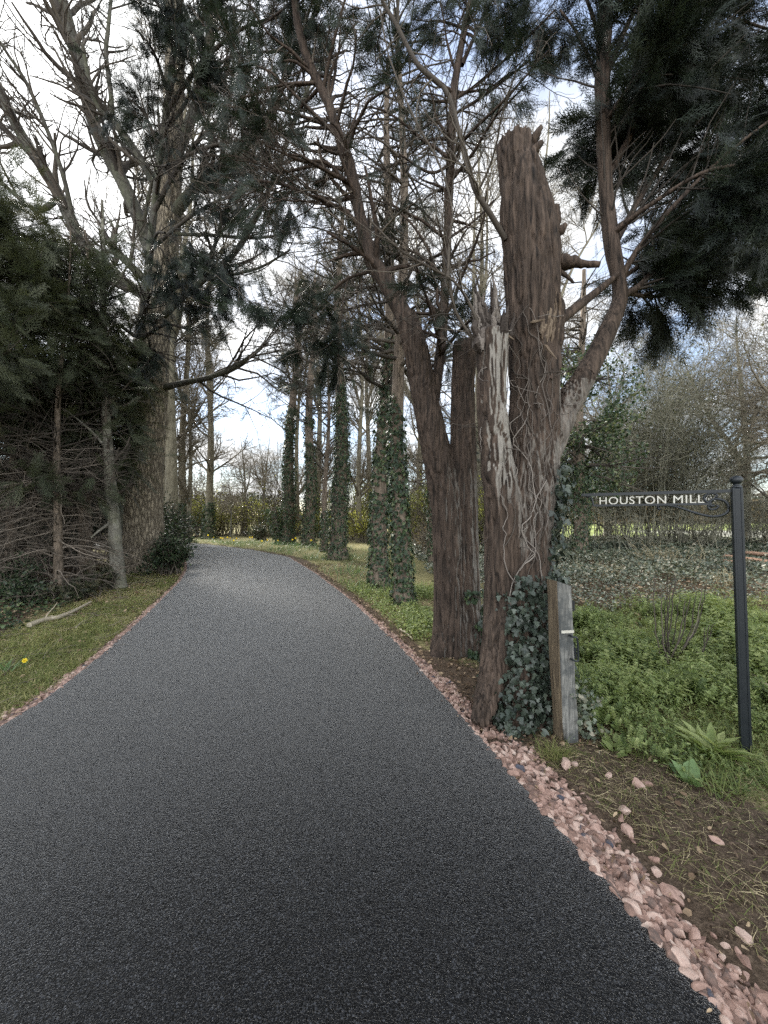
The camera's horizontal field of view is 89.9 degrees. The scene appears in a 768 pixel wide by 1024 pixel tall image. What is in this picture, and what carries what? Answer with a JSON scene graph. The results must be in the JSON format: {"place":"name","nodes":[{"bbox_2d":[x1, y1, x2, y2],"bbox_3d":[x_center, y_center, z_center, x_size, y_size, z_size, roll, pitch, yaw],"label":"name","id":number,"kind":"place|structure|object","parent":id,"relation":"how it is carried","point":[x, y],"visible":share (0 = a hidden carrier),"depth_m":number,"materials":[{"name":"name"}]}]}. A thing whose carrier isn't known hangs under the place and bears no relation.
{"place":"outdoors","nodes":[
{"label":"outdoors","id":0,"kind":"place"},
{"bbox_2d":[0,562,186,725],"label":"gravel","id":1,"kind":"structure","parent":0,"point":[36,700],"depth_m":3.79,"materials":[{"name":"gravel"}]},
{"bbox_2d":[0,543,721,1023],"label":"road","id":2,"kind":"structure","parent":0,"point":[246,787],"depth_m":1.72,"materials":[{"name":"asphalt"}]},
{"bbox_2d":[0,570,754,1020],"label":"blown leaves","id":3,"kind":"object","parent":2,"relation":"on","point":[516,778],"visible":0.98,"depth_m":1.97,"materials":[{"name":"brown plant"}]},
{"bbox_2d":[0,518,767,1006],"bbox_3d":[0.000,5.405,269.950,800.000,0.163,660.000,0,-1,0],"label":"ground","id":4,"kind":"structure","parent":0,"point":[720,918],"depth_m":2.15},
{"bbox_2d":[0,651,27,672],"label":"daffodil clump","id":5,"kind":"object","parent":4,"relation":"on","point":[5,668],"visible":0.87,"depth_m":3.85,"materials":[{"name":"green plant"}]},
{"bbox_2d":[0,549,52,598],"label":"scrub bush","id":6,"kind":"object","parent":4,"relation":"on","point":[24,574],"visible":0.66,"depth_m":7.29,"materials":[{"name":"green plant"}]},
{"bbox_2d":[0,577,59,606],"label":"scrub bush","id":7,"kind":"object","parent":4,"relation":"on","point":[11,588],"visible":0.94,"depth_m":6.73,"materials":[{"name":"green plant"}]},
{"bbox_2d":[0,575,89,633],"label":"ivy carpet","id":8,"kind":"object","parent":4,"relation":"on","point":[8,614],"visible":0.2,"depth_m":6.29,"materials":[{"name":"green plant"}]},
{"bbox_2d":[0,306,107,577],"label":"conifer tree","id":9,"kind":"object","parent":4,"relation":"on","point":[94,527],"visible":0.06,"depth_m":10.54,"materials":[{"name":"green plant"}]},
{"bbox_2d":[0,420,116,567],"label":"conifer tree","id":10,"kind":"object","parent":4,"relation":"on","point":[76,531],"visible":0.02,"depth_m":12.62,"materials":[{"name":"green plant"}]},
{"bbox_2d":[26,601,91,626],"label":"fallen branch","id":11,"kind":"object","parent":4,"relation":"on","point":[38,621],"visible":0.91,"depth_m":5.72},
{"bbox_2d":[0,142,145,597],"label":"conifer tree","id":12,"kind":"object","parent":4,"relation":"on","point":[24,400],"visible":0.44,"depth_m":7.06,"materials":[{"name":"green plant"}]},
{"bbox_2d":[39,575,106,603],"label":"scrub bush","id":13,"kind":"object","parent":4,"relation":"on","point":[70,590],"visible":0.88,"depth_m":7.13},
{"bbox_2d":[2,186,168,584],"bbox_3d":[-6.879,-2.374,8.942,3.313,9.445,3.558,0,-1,0],"label":"conifer tree","id":14,"kind":"object","parent":4,"relation":"on","point":[134,354],"visible":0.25,"depth_m":8.90,"materials":[{"name":"green plant"}]},
{"bbox_2d":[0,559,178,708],"bbox_3d":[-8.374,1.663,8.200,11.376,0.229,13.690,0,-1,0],"label":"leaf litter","id":15,"kind":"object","parent":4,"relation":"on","point":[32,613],"visible":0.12,"depth_m":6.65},
{"bbox_2d":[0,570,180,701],"bbox_3d":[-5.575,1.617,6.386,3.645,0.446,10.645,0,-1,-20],"label":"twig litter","id":16,"kind":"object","parent":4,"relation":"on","point":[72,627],"visible":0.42,"depth_m":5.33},
{"bbox_2d":[0,178,182,609],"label":"conifer tree","id":17,"kind":"object","parent":4,"relation":"on","point":[50,478],"visible":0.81,"depth_m":7.55,"materials":[{"name":"green plant"}]},
{"bbox_2d":[24,160,158,588],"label":"slim tree","id":18,"kind":"object","parent":4,"relation":"on","point":[114,526],"visible":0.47,"depth_m":8.34,"materials":[{"name":"brown plant"}]},
{"bbox_2d":[0,162,183,586],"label":"conifer tree","id":19,"kind":"object","parent":4,"relation":"on","point":[89,384],"visible":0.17,"depth_m":8.22,"materials":[{"name":"green plant"}]},
{"bbox_2d":[0,567,184,720],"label":"verge grass","id":20,"kind":"structure","parent":4,"relation":"on","point":[13,641],"depth_m":4.87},
{"bbox_2d":[76,560,120,589],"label":"scrub bush","id":21,"kind":"object","parent":4,"relation":"on","point":[108,577],"visible":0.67,"depth_m":8.09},
{"bbox_2d":[141,526,196,575],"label":"holly bush","id":22,"kind":"object","parent":4,"relation":"on","point":[169,556],"visible":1,"depth_m":10.36,"materials":[{"name":"green plant"}]},
{"bbox_2d":[83,0,262,523],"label":"bare tree","id":23,"kind":"object","parent":4,"relation":"on","point":[171,477],"visible":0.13,"depth_m":21.80,"materials":[{"name":"brown plant"}]},
{"bbox_2d":[94,87,259,528],"bbox_3d":[-12.148,-10.786,24.704,10.801,25.931,10.513,-1,-1,38],"label":"bare tree","id":24,"kind":"object","parent":4,"relation":"on","point":[184,469],"visible":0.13,"depth_m":25.70,"materials":[{"name":"brown plant"}]},
{"bbox_2d":[106,109,248,517],"bbox_3d":[-13.335,-11.923,24.633,8.766,27.961,9.887,0,-1,29],"label":"bare tree","id":25,"kind":"object","parent":4,"relation":"on","point":[183,438],"visible":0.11,"depth_m":24.30,"materials":[{"name":"brown plant"}]},
{"bbox_2d":[163,487,205,540],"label":"holly bush","id":26,"kind":"object","parent":4,"relation":"on","point":[172,514],"visible":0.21,"depth_m":15.46,"materials":[{"name":"green plant"}]},
{"bbox_2d":[163,504,210,555],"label":"holly bush","id":27,"kind":"object","parent":4,"relation":"on","point":[180,530],"visible":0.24,"depth_m":12.59,"materials":[{"name":"green plant"}]},
{"bbox_2d":[136,282,238,538],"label":"bare tree","id":28,"kind":"object","parent":4,"relation":"on","point":[186,491],"visible":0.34,"depth_m":24.98,"materials":[{"name":"brown plant"}]},
{"bbox_2d":[3,0,380,532],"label":"conifer tree","id":29,"kind":"object","parent":4,"relation":"on","point":[128,108],"visible":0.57,"depth_m":9.07,"materials":[{"name":"green plant"}]},
{"bbox_2d":[0,0,392,573],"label":"oak tree","id":30,"kind":"object","parent":4,"relation":"on","point":[148,515],"visible":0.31,"depth_m":11.03,"materials":[{"name":"brown plant"}]},
{"bbox_2d":[137,146,268,538],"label":"bare tree","id":31,"kind":"object","parent":4,"relation":"on","point":[208,509],"visible":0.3,"depth_m":29.08,"materials":[{"name":"brown plant"}]},
{"bbox_2d":[192,488,223,536],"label":"shrub","id":32,"kind":"object","parent":4,"relation":"on","point":[194,509],"visible":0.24,"depth_m":30.90,"materials":[{"name":"green plant"}]},
{"bbox_2d":[177,443,246,535],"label":"young tree","id":33,"kind":"object","parent":4,"relation":"on","point":[196,485],"visible":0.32,"depth_m":32.33,"materials":[{"name":"brown plant"}]},
{"bbox_2d":[193,458,260,533],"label":"young tree","id":34,"kind":"object","parent":4,"relation":"on","point":[228,490],"visible":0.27,"depth_m":35.59,"materials":[{"name":"brown plant"}]},
{"bbox_2d":[201,502,254,535],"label":"shrub","id":35,"kind":"object","parent":4,"relation":"on","point":[222,526],"visible":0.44,"depth_m":32.80,"materials":[{"name":"green plant"}]},
{"bbox_2d":[214,490,243,537],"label":"bare tree","id":36,"kind":"object","parent":4,"relation":"on","point":[229,504],"visible":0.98,"depth_m":29.95,"materials":[{"name":"brown plant"}]},
{"bbox_2d":[216,442,267,533],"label":"bare tree","id":37,"kind":"object","parent":4,"relation":"on","point":[243,468],"visible":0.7,"depth_m":35.94,"materials":[{"name":"brown plant"}]},
{"bbox_2d":[214,476,275,535],"bbox_3d":[-12.187,-0.786,33.432,6.494,5.663,6.463,0,-1,0],"label":"shrub","id":38,"kind":"object","parent":4,"relation":"on","point":[244,525],"visible":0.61,"depth_m":32.65,"materials":[{"name":"green plant"}]},
{"bbox_2d":[231,432,283,519],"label":"bare tree","id":39,"kind":"object","parent":4,"relation":"on","point":[265,470],"visible":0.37,"depth_m":37.58,"materials":[{"name":"brown plant"}]},
{"bbox_2d":[243,519,272,539],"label":"shrub","id":40,"kind":"object","parent":4,"relation":"on","point":[260,532],"visible":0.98,"depth_m":26.18,"materials":[{"name":"green plant"}]},
{"bbox_2d":[236,495,281,536],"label":"shrub","id":41,"kind":"object","parent":4,"relation":"on","point":[257,507],"visible":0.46,"depth_m":31.39,"materials":[{"name":"green plant"}]},
{"bbox_2d":[224,437,304,510],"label":"young tree","id":42,"kind":"object","parent":4,"relation":"on","point":[274,479],"visible":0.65,"depth_m":32.88,"materials":[{"name":"brown plant"}]},
{"bbox_2d":[261,506,283,542],"bbox_3d":[-6.590,0.853,22.953,1.494,2.485,1.479,0,-1,19],"label":"ivy stub","id":43,"kind":"object","parent":4,"relation":"on","point":[274,518],"visible":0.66,"depth_m":22.71,"materials":[{"name":"green plant"}]},
{"bbox_2d":[230,234,342,534],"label":"bare tree","id":44,"kind":"object","parent":4,"relation":"on","point":[297,433],"visible":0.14,"depth_m":33.21,"materials":[{"name":"brown plant"}]},
{"bbox_2d":[244,264,348,543],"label":"ivy tree","id":45,"kind":"object","parent":4,"relation":"on","point":[289,480],"visible":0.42,"depth_m":22.73,"materials":[{"name":"green plant"}]},
{"bbox_2d":[194,537,424,595],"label":"daffodil leaves","id":46,"kind":"object","parent":4,"relation":"on","point":[281,548],"visible":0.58,"depth_m":15.96,"materials":[{"name":"green plant"}]},
{"bbox_2d":[191,540,431,641],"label":"grass verge","id":47,"kind":"structure","parent":4,"relation":"on","point":[390,623],"depth_m":13.50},
{"bbox_2d":[258,439,369,537],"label":"young tree","id":48,"kind":"object","parent":4,"relation":"on","point":[320,479],"visible":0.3,"depth_m":29.27,"materials":[{"name":"brown plant"}]},
{"bbox_2d":[254,257,374,545],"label":"ivy tree","id":49,"kind":"object","parent":4,"relation":"on","point":[308,534],"visible":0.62,"depth_m":21.24,"materials":[{"name":"green plant"}]},
{"bbox_2d":[269,206,374,524],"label":"bare tree","id":50,"kind":"object","parent":4,"relation":"on","point":[318,437],"visible":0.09,"depth_m":30.90,"materials":[{"name":"brown plant"}]},
{"bbox_2d":[288,321,364,551],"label":"ivy tree","id":51,"kind":"object","parent":4,"relation":"on","point":[322,533],"visible":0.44,"depth_m":17.47,"materials":[{"name":"green plant"}]},
{"bbox_2d":[248,167,409,560],"bbox_3d":[-1.752,-5.105,14.111,6.171,14.138,6.102,0,-1,0],"label":"ivy tree","id":52,"kind":"object","parent":4,"relation":"on","point":[338,525],"visible":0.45,"depth_m":14.05,"materials":[{"name":"green plant"}]},
{"bbox_2d":[317,483,371,539],"bbox_3d":[-2.164,-0.372,27.105,5.572,4.645,4.700,0,-1,0],"label":"shrub","id":53,"kind":"object","parent":4,"relation":"on","point":[362,506],"visible":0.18,"depth_m":26.70,"materials":[{"name":"green plant"}]},
{"bbox_2d":[289,174,423,542],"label":"bare tree","id":54,"kind":"object","parent":4,"relation":"on","point":[357,485],"visible":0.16,"depth_m":23.91,"materials":[{"name":"brown plant"}]},
{"bbox_2d":[294,431,422,515],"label":"young tree","id":55,"kind":"object","parent":4,"relation":"on","point":[351,451],"visible":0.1,"depth_m":31.67,"materials":[{"name":"brown plant"}]},
{"bbox_2d":[346,502,390,542],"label":"shrub","id":56,"kind":"object","parent":4,"relation":"on","point":[362,530],"visible":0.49,"depth_m":23.59,"materials":[{"name":"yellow plant"}]},
{"bbox_2d":[265,1,483,588],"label":"ivy tree","id":57,"kind":"object","parent":4,"relation":"on","point":[378,557],"visible":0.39,"depth_m":8.59,"materials":[{"name":"green plant"}]},
{"bbox_2d":[148,0,612,659],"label":"yew tree","id":58,"kind":"object","parent":4,"relation":"on","point":[450,464],"visible":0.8,"depth_m":4.39,"materials":[{"name":"brown plant"}]},
{"bbox_2d":[347,430,421,536],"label":"young tree","id":59,"kind":"object","parent":4,"relation":"on","point":[370,473],"visible":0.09,"depth_m":29.01,"materials":[{"name":"green plant"}]},
{"bbox_2d":[338,578,433,640],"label":"green weeds","id":60,"kind":"object","parent":4,"relation":"on","point":[412,615],"visible":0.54,"depth_m":6.18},
{"bbox_2d":[330,198,443,536],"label":"tree","id":61,"kind":"object","parent":4,"relation":"on","point":[367,397],"visible":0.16,"depth_m":29.80,"materials":[{"name":"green plant"}]},
{"bbox_2d":[351,423,427,536],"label":"young tree","id":62,"kind":"object","parent":4,"relation":"on","point":[419,473],"visible":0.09,"depth_m":25.03,"materials":[{"name":"brown plant"}]},
{"bbox_2d":[309,175,470,535],"bbox_3d":[1.292,-12.020,31.802,11.938,28.660,11.619,1,-1,-44],"label":"bare tree","id":63,"kind":"object","parent":4,"relation":"on","point":[408,391],"visible":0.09,"depth_m":32.47,"materials":[{"name":"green plant"}]},
{"bbox_2d":[277,0,506,605],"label":"ivy tree","id":64,"kind":"object","parent":4,"relation":"on","point":[403,586],"visible":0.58,"depth_m":6.99,"materials":[{"name":"green plant"}]},
{"bbox_2d":[387,474,427,539],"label":"shrub","id":65,"kind":"object","parent":4,"relation":"on","point":[418,506],"visible":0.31,"depth_m":20.83,"materials":[{"name":"green plant"}]},
{"bbox_2d":[409,513,428,556],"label":"shrub","id":66,"kind":"object","parent":4,"relation":"on","point":[422,538],"visible":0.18,"depth_m":14.93,"materials":[{"name":"green plant"}]},
{"bbox_2d":[404,342,480,563],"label":"ivy tree","id":67,"kind":"object","parent":4,"relation":"on","point":[429,534],"visible":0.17,"depth_m":12.32,"materials":[{"name":"green plant"}]},
{"bbox_2d":[408,56,526,536],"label":"bare tree","id":68,"kind":"object","parent":4,"relation":"on","point":[482,285],"visible":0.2,"depth_m":23.05,"materials":[{"name":"brown plant"}]},
{"bbox_2d":[193,485,767,523],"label":"wood","id":69,"kind":"object","parent":4,"relation":"on","point":[363,505],"visible":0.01,"depth_m":89.72,"materials":[{"name":"brown plant"}]},
{"bbox_2d":[477,475,484,544],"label":"shrub","id":70,"kind":"object","parent":4,"relation":"on","point":[481,519],"visible":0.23,"depth_m":18.40,"materials":[{"name":"green plant"}]},
{"bbox_2d":[304,552,767,984],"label":"leaf litter","id":71,"kind":"object","parent":4,"relation":"on","point":[687,912],"visible":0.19,"depth_m":5.16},
{"bbox_2d":[312,0,767,741],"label":"broken tree","id":72,"kind":"object","parent":4,"relation":"on","point":[690,72],"visible":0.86,"depth_m":3.16,"materials":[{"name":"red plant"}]},
{"bbox_2d":[530,733,591,772],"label":"grass tuft","id":73,"kind":"object","parent":4,"relation":"on","point":[548,752],"visible":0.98,"depth_m":2.49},
{"bbox_2d":[547,579,578,743],"bbox_3d":[1.261,1.094,2.696,0.172,1.230,0.190,0,-1,0],"label":"gate post","id":74,"kind":"object","parent":4,"relation":"on","point":[563,652],"visible":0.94,"depth_m":2.66,"materials":[{"name":"grey wood"}]},
{"bbox_2d":[476,398,660,545],"bbox_3d":[8.498,-2.227,19.877,8.750,8.243,8.804,0,-1,0],"label":"thicket","id":75,"kind":"object","parent":4,"relation":"on","point":[566,525],"visible":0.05,"depth_m":19.28,"materials":[{"name":"green plant"}]},
{"bbox_2d":[475,90,679,464],"bbox_3d":[9.268,-10.165,19.589,11.033,24.314,9.167,-1,-1,33],"label":"bare tree","id":76,"kind":"object","parent":4,"relation":"on","point":[564,287],"visible":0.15,"depth_m":20.18,"materials":[{"name":"brown plant"}]},
{"bbox_2d":[481,206,687,558],"bbox_3d":[7.254,-4.040,14.656,7.125,12.010,4.927,0,-1,21],"label":"ivy tree","id":77,"kind":"object","parent":4,"relation":"on","point":[581,511],"visible":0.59,"depth_m":14.14,"materials":[{"name":"green plant"}]},
{"bbox_2d":[410,534,767,615],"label":"ground ivy","id":78,"kind":"object","parent":4,"relation":"on","point":[605,550],"visible":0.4,"depth_m":10.63,"materials":[{"name":"green plant"}]},
{"bbox_2d":[569,675,610,753],"bbox_3d":[1.402,1.405,2.746,0.387,0.435,0.450,0,-1,0],"label":"ivy clump","id":79,"kind":"object","parent":4,"relation":"on","point":[588,723],"visible":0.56,"depth_m":2.70,"materials":[{"name":"green plant"}]},
{"bbox_2d":[598,733,631,757],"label":"round leaf plant","id":80,"kind":"object","parent":4,"relation":"on","point":[622,752],"visible":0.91,"depth_m":2.58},
{"bbox_2d":[621,823,633,838],"bbox_3d":[1.196,1.562,1.884,0.054,0.056,0.074,0,-1,0],"label":"stone","id":81,"kind":"object","parent":4,"relation":"on","point":[626,829],"visible":1,"depth_m":1.87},
{"bbox_2d":[508,278,748,535],"bbox_3d":[13.483,-6.289,25.351,13.104,17.629,12.932,0,-1,18],"label":"bare tree","id":82,"kind":"object","parent":4,"relation":"on","point":[588,415],"visible":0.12,"depth_m":23.31,"materials":[{"name":"brown plant"}]},
{"bbox_2d":[591,501,688,548],"bbox_3d":[11.228,0.709,16.695,3.516,2.498,3.820,0,-1,-11],"label":"thicket","id":83,"kind":"object","parent":4,"relation":"on","point":[637,535],"visible":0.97,"depth_m":16.78,"materials":[{"name":"beige plant"}]},
{"bbox_2d":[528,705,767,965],"bbox_3d":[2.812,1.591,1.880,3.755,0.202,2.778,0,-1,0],"label":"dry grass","id":84,"kind":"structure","parent":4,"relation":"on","point":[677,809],"depth_m":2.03,"materials":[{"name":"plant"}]},
{"bbox_2d":[535,708,767,953],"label":"thin grass","id":85,"kind":"structure","parent":4,"relation":"on","point":[648,789],"depth_m":2.00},
{"bbox_2d":[536,726,767,981],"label":"soil crumbs","id":86,"kind":"object","parent":4,"relation":"on","point":[705,861],"visible":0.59,"depth_m":1.96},
{"bbox_2d":[626,540,677,562],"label":"dry stalks","id":87,"kind":"object","parent":4,"relation":"on","point":[650,552],"visible":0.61,"depth_m":12.63,"materials":[{"name":"plant"}]},
{"bbox_2d":[572,418,739,541],"bbox_3d":[14.358,-2.174,23.756,9.317,8.151,9.189,0,-1,15],"label":"thicket","id":88,"kind":"object","parent":4,"relation":"on","point":[607,511],"visible":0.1,"depth_m":22.53,"materials":[{"name":"green plant"}]},
{"bbox_2d":[562,272,767,546],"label":"shaggy tree","id":89,"kind":"object","parent":4,"relation":"on","point":[675,452],"visible":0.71,"depth_m":18.18,"materials":[{"name":"green plant"}]},
{"bbox_2d":[581,476,751,752],"bbox_3d":[2.058,0.796,2.874,1.027,2.089,0.088,0,-1,29],"label":"street sign","id":90,"kind":"object","parent":4,"relation":"on","point":[735,491],"visible":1,"depth_m":2.64,"materials":[{"name":"metal"}]},
{"bbox_2d":[565,498,767,523],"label":"hedge","id":91,"kind":"object","parent":4,"relation":"on","point":[669,515],"visible":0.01,"depth_m":73.36,"materials":[{"name":"green plant"}]},
{"bbox_2d":[572,584,767,801],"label":"cleavers","id":92,"kind":"object","parent":4,"relation":"on","point":[620,689],"visible":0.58,"depth_m":3.37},
{"bbox_2d":[659,882,683,906],"bbox_3d":[1.173,1.561,1.567,0.073,0.060,0.095,0,-1,15],"label":"stone","id":93,"kind":"object","parent":4,"relation":"on","point":[667,890],"visible":0.91,"depth_m":1.56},
{"bbox_2d":[576,598,767,810],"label":"long grass","id":94,"kind":"structure","parent":4,"relation":"on","point":[715,717],"depth_m":2.49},
{"bbox_2d":[642,541,704,567],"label":"dry stalks","id":95,"kind":"object","parent":4,"relation":"on","point":[677,556],"visible":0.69,"depth_m":11.43,"materials":[{"name":"plant"}]},
{"bbox_2d":[652,574,714,664],"bbox_3d":[3.054,1.138,4.011,0.808,1.026,0.389,0,-1,-29],"label":"bare shrub","id":96,"kind":"object","parent":4,"relation":"on","point":[667,649],"visible":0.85,"depth_m":4.01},
{"bbox_2d":[669,759,701,786],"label":"broad leaf plant","id":97,"kind":"object","parent":4,"relation":"on","point":[686,764],"visible":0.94,"depth_m":2.30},
{"bbox_2d":[611,302,767,539],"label":"bare tree","id":98,"kind":"object","parent":4,"relation":"on","point":[740,378],"visible":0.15,"depth_m":23.33,"materials":[{"name":"brown plant"}]},
{"bbox_2d":[672,719,757,762],"bbox_3d":[2.199,1.544,2.556,0.400,0.154,0.464,0,-1,0],"label":"fern","id":99,"kind":"object","parent":4,"relation":"on","point":[709,738],"visible":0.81,"depth_m":2.58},
{"bbox_2d":[663,294,767,540],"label":"bare tree","id":100,"kind":"object","parent":4,"relation":"on","point":[761,393],"visible":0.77,"depth_m":16.73,"materials":[{"name":"brown plant"}]},
{"bbox_2d":[663,433,767,539],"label":"thicket","id":101,"kind":"object","parent":4,"relation":"on","point":[716,513],"visible":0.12,"depth_m":23.53,"materials":[{"name":"green plant"}]},
{"bbox_2d":[669,508,767,548],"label":"thicket","id":102,"kind":"object","parent":4,"relation":"on","point":[700,532],"visible":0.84,"depth_m":17.67,"materials":[{"name":"beige plant"}]},
{"bbox_2d":[699,564,766,591],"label":"dry stalks","id":103,"kind":"object","parent":4,"relation":"on","point":[724,571],"visible":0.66,"depth_m":8.25,"materials":[{"name":"plant"}]},
{"bbox_2d":[707,473,767,542],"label":"thicket","id":104,"kind":"object","parent":4,"relation":"on","point":[764,507],"visible":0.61,"depth_m":18.69,"materials":[{"name":"beige plant"}]},
{"bbox_2d":[735,926,752,946],"bbox_3d":[1.324,1.561,1.412,0.041,0.030,0.053,0,-1,-21],"label":"stone","id":105,"kind":"object","parent":4,"relation":"on","point":[743,934],"visible":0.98,"depth_m":1.41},
{"bbox_2d":[0,0,767,514],"label":"sky","id":106,"kind":"structure","parent":0,"point":[76,187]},
{"bbox_2d":[289,557,767,1023],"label":"gravel","id":107,"kind":"structure","parent":0,"point":[646,902],"depth_m":1.65,"materials":[{"name":"gravel"}]},
{"bbox_2d":[561,521,765,537],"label":"field","id":108,"kind":"structure","parent":0,"point":[591,532],"depth_m":39.67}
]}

